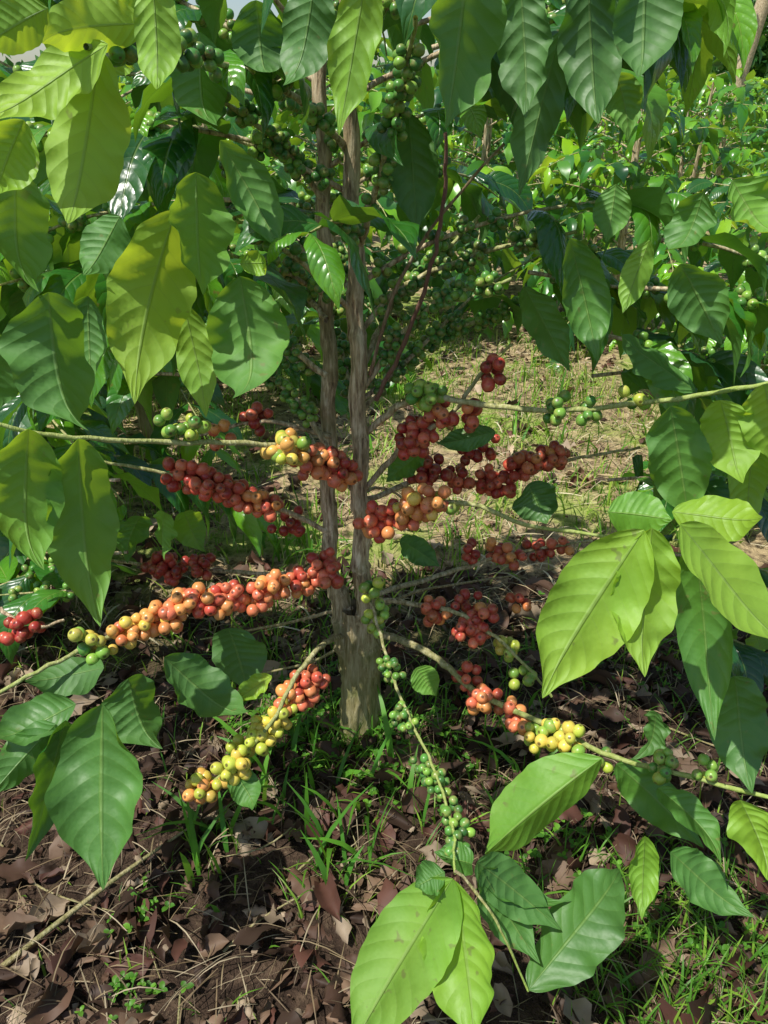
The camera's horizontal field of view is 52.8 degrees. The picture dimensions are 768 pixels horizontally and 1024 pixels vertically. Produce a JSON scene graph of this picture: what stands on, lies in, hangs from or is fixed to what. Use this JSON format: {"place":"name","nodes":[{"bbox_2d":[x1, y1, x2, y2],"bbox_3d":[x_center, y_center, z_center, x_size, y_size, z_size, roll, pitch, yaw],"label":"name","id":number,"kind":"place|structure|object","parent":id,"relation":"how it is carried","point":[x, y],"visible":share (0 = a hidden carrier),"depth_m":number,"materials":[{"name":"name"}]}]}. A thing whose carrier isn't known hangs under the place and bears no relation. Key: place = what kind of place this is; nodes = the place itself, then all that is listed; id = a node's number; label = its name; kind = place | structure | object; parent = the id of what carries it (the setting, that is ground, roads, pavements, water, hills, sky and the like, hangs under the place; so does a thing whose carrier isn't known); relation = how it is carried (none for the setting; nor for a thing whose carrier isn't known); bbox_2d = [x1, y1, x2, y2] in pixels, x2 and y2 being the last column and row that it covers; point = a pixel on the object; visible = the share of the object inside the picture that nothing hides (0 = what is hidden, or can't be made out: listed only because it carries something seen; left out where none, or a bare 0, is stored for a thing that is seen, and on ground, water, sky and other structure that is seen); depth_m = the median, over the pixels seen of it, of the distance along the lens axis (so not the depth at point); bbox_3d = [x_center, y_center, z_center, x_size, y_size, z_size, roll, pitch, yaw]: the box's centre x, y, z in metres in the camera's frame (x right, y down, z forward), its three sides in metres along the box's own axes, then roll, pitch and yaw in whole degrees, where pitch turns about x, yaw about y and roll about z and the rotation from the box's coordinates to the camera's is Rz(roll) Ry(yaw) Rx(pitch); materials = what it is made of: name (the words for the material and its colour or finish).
{"place":"outdoors","nodes":[
{"label":"outdoors","id":0,"kind":"place"},
{"bbox_2d":[0,116,767,1023],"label":"ground","id":1,"kind":"structure","parent":0,"point":[532,1006],"depth_m":1.37,"materials":[{"name":"soil"}]},
{"bbox_2d":[118,76,131,105],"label":"coffee bush","id":2,"kind":"object","parent":1,"relation":"on","point":[127,98],"depth_m":6.42,"materials":[{"name":"green plant"}]},
{"bbox_2d":[0,53,277,622],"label":"coffee bush","id":3,"kind":"object","parent":1,"relation":"on","point":[251,526],"visible":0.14,"depth_m":1.79,"materials":[{"name":"green plant"}]},
{"bbox_2d":[119,89,175,198],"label":"coffee bush","id":4,"kind":"object","parent":1,"relation":"on","point":[131,101],"depth_m":5.25,"materials":[{"name":"green plant"}]},
{"bbox_2d":[30,81,295,331],"bbox_3d":[-1.072,-1.132,3.158,1.367,1.097,1.303,-2,29,-4],"label":"coffee bush","id":5,"kind":"object","parent":1,"relation":"on","point":[124,87],"visible":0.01,"depth_m":2.72,"materials":[{"name":"green plant"}]},
{"bbox_2d":[0,59,347,484],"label":"coffee bush","id":6,"kind":"object","parent":1,"relation":"on","point":[216,414],"visible":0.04,"depth_m":2.19,"materials":[{"name":"green plant"}]},
{"bbox_2d":[268,111,316,182],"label":"coffee bush","id":7,"kind":"object","parent":1,"relation":"on","point":[303,136],"visible":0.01,"depth_m":7.88,"materials":[{"name":"green plant"}]},
{"bbox_2d":[248,78,372,242],"bbox_3d":[-0.638,-2.539,5.688,1.095,1.233,1.122,-9,30,-16],"label":"coffee bush","id":8,"kind":"object","parent":1,"relation":"on","point":[367,238],"visible":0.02,"depth_m":5.70,"materials":[{"name":"green plant"}]},
{"bbox_2d":[228,76,396,272],"bbox_3d":[-0.478,-1.875,4.519,1.240,1.185,1.219,-9,30,-17],"label":"coffee bush","id":9,"kind":"object","parent":1,"relation":"on","point":[308,134],"visible":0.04,"depth_m":4.50,"materials":[{"name":"green plant"}]},
{"bbox_2d":[299,82,359,186],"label":"coffee bush","id":10,"kind":"object","parent":1,"relation":"on","point":[330,91],"visible":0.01,"depth_m":8.61,"materials":[{"name":"green plant"}]},
{"bbox_2d":[301,95,395,201],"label":"coffee bush","id":11,"kind":"object","parent":1,"relation":"on","point":[369,151],"depth_m":6.54,"materials":[{"name":"green plant"}]},
{"bbox_2d":[233,14,468,394],"bbox_3d":[-0.267,-1.287,3.284,1.316,1.480,1.319,17,33,28],"label":"coffee bush","id":12,"kind":"object","parent":1,"relation":"on","point":[374,100],"visible":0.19,"depth_m":3.09,"materials":[{"name":"green plant"}]},
{"bbox_2d":[0,50,755,81],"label":"distant tree line","id":13,"kind":"object","parent":1,"relation":"on","point":[8,62],"depth_m":123.70,"materials":[{"name":"green plant"}]},
{"bbox_2d":[0,0,767,1023],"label":"coffee tree","id":14,"kind":"object","parent":1,"relation":"on","point":[130,288],"visible":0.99,"depth_m":0.89,"materials":[{"name":"green plant"}]},
{"bbox_2d":[0,303,767,1023],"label":"dry straw","id":15,"kind":"object","parent":1,"relation":"on","point":[198,739],"visible":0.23,"depth_m":1.29,"materials":[{"name":"brown plant"}]},
{"bbox_2d":[0,399,767,1023],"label":"fallen twigs","id":16,"kind":"object","parent":1,"relation":"on","point":[62,919],"visible":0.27,"depth_m":1.18,"materials":[{"name":"brown wood"}]},
{"bbox_2d":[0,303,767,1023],"bbox_3d":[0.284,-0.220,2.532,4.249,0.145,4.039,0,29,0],"label":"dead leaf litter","id":17,"kind":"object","parent":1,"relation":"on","point":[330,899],"visible":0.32,"depth_m":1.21,"materials":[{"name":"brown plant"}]},
{"bbox_2d":[75,591,767,1023],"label":"weeds","id":18,"kind":"object","parent":1,"relation":"on","point":[117,983],"visible":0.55,"depth_m":1.26,"materials":[{"name":"green plant"}]},
{"bbox_2d":[388,102,476,191],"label":"coffee bush","id":19,"kind":"object","parent":1,"relation":"on","point":[452,157],"visible":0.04,"depth_m":7.68,"materials":[{"name":"green plant"}]},
{"bbox_2d":[118,69,767,131],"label":"distant coffee rows","id":20,"kind":"object","parent":1,"relation":"on","point":[750,76],"visible":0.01,"depth_m":15.67,"materials":[{"name":"green plant"}]},
{"bbox_2d":[448,130,477,165],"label":"coffee bush","id":21,"kind":"object","parent":1,"relation":"on","point":[452,133],"depth_m":9.19,"materials":[{"name":"green plant"}]},
{"bbox_2d":[363,39,584,341],"bbox_3d":[0.421,-1.571,3.785,1.277,1.353,1.216,-12,31,-21],"label":"coffee bush","id":22,"kind":"object","parent":1,"relation":"on","point":[567,146],"visible":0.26,"depth_m":3.62,"materials":[{"name":"green plant"}]},
{"bbox_2d":[434,117,519,245],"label":"coffee bush","id":23,"kind":"object","parent":1,"relation":"on","point":[507,125],"visible":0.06,"depth_m":5.44,"materials":[{"name":"green plant"}]},
{"bbox_2d":[436,116,529,211],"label":"coffee bush","id":24,"kind":"object","parent":1,"relation":"on","point":[459,153],"visible":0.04,"depth_m":6.61,"materials":[{"name":"green plant"}]},
{"bbox_2d":[431,114,604,289],"bbox_3d":[0.719,-1.770,4.444,1.052,1.119,1.112,21,35,33],"label":"coffee bush","id":25,"kind":"object","parent":1,"relation":"on","point":[500,235],"visible":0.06,"depth_m":4.34,"materials":[{"name":"green plant"}]},
{"bbox_2d":[511,127,579,200],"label":"coffee bush","id":26,"kind":"object","parent":1,"relation":"on","point":[551,142],"visible":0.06,"depth_m":7.71,"materials":[{"name":"green plant"}]},
{"bbox_2d":[541,121,620,188],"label":"coffee bush","id":27,"kind":"object","parent":1,"relation":"on","point":[618,158],"visible":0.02,"depth_m":8.92,"materials":[{"name":"green plant"}]},
{"bbox_2d":[539,113,626,199],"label":"coffee bush","id":28,"kind":"object","parent":1,"relation":"on","point":[613,143],"visible":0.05,"depth_m":6.65,"materials":[{"name":"green plant"}]},
{"bbox_2d":[555,110,662,242],"bbox_3d":[1.662,-2.560,5.777,1.068,1.181,1.027,-3,29,-5],"label":"coffee bush","id":29,"kind":"object","parent":1,"relation":"on","point":[609,128],"visible":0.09,"depth_m":5.62,"materials":[{"name":"green plant"}]},
{"bbox_2d":[493,65,748,372],"bbox_3d":[1.027,-1.243,3.365,1.114,1.274,1.129,-17,33,-28],"label":"coffee bush","id":30,"kind":"object","parent":1,"relation":"on","point":[630,169],"visible":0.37,"depth_m":3.24,"materials":[{"name":"green plant"}]},
{"bbox_2d":[622,98,679,170],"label":"coffee bush","id":31,"kind":"object","parent":1,"relation":"on","point":[672,127],"visible":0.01,"depth_m":11.02,"materials":[{"name":"green plant"}]},
{"bbox_2d":[608,92,710,186],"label":"coffee bush","id":32,"kind":"object","parent":1,"relation":"on","point":[682,111],"visible":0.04,"depth_m":7.71,"materials":[{"name":"green plant"}]},
{"bbox_2d":[580,67,767,276],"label":"coffee bush","id":33,"kind":"object","parent":1,"relation":"on","point":[744,111],"visible":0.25,"depth_m":4.25,"materials":[{"name":"green plant"}]},
{"bbox_2d":[609,158,767,370],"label":"coffee bush","id":34,"kind":"object","parent":1,"relation":"on","point":[702,184],"visible":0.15,"depth_m":2.63,"materials":[{"name":"green plant"}]},
{"bbox_2d":[609,247,767,531],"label":"coffee bush","id":35,"kind":"object","parent":1,"relation":"on","point":[756,358],"visible":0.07,"depth_m":1.96,"materials":[{"name":"green plant"}]},
{"bbox_2d":[678,94,747,179],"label":"coffee bush","id":36,"kind":"object","parent":1,"relation":"on","point":[711,175],"visible":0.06,"depth_m":8.91,"materials":[{"name":"green plant"}]},
{"bbox_2d":[690,78,736,139],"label":"coffee bush","id":37,"kind":"object","parent":1,"relation":"on","point":[721,103],"visible":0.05,"depth_m":14.72,"materials":[{"name":"green plant"}]},
{"bbox_2d":[666,77,767,210],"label":"coffee bush","id":38,"kind":"object","parent":1,"relation":"on","point":[747,88],"visible":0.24,"depth_m":6.67,"materials":[{"name":"green plant"}]},
{"bbox_2d":[666,0,767,130],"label":"shade tree","id":39,"kind":"object","parent":1,"relation":"on","point":[760,62],"visible":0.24,"depth_m":19.45,"materials":[{"name":"green plant"}]},
{"bbox_2d":[709,88,767,186],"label":"coffee bush","id":40,"kind":"object","parent":1,"relation":"on","point":[765,96],"visible":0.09,"depth_m":7.61,"materials":[{"name":"green plant"}]},
{"bbox_2d":[711,104,767,247],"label":"coffee bush","id":41,"kind":"object","parent":1,"relation":"on","point":[763,133],"visible":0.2,"depth_m":5.67,"materials":[{"name":"green plant"}]},
{"bbox_2d":[725,0,767,119],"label":"shade tree","id":42,"kind":"object","parent":1,"relation":"on","point":[761,8],"visible":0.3,"depth_m":16.11,"materials":[{"name":"plant"}]},
{"bbox_2d":[729,86,767,150],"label":"coffee bush","id":43,"kind":"object","parent":1,"relation":"on","point":[765,91],"visible":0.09,"depth_m":10.82,"materials":[{"name":"green plant"}]},
{"bbox_2d":[0,307,767,1023],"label":"grass","id":44,"kind":"structure","parent":0,"point":[190,817],"depth_m":1.33,"materials":[{"name":"green plant"}]},
{"bbox_2d":[0,0,767,67],"label":"sky","id":45,"kind":"structure","parent":0,"point":[236,5],"materials":[{"name":"white"}]}
]}

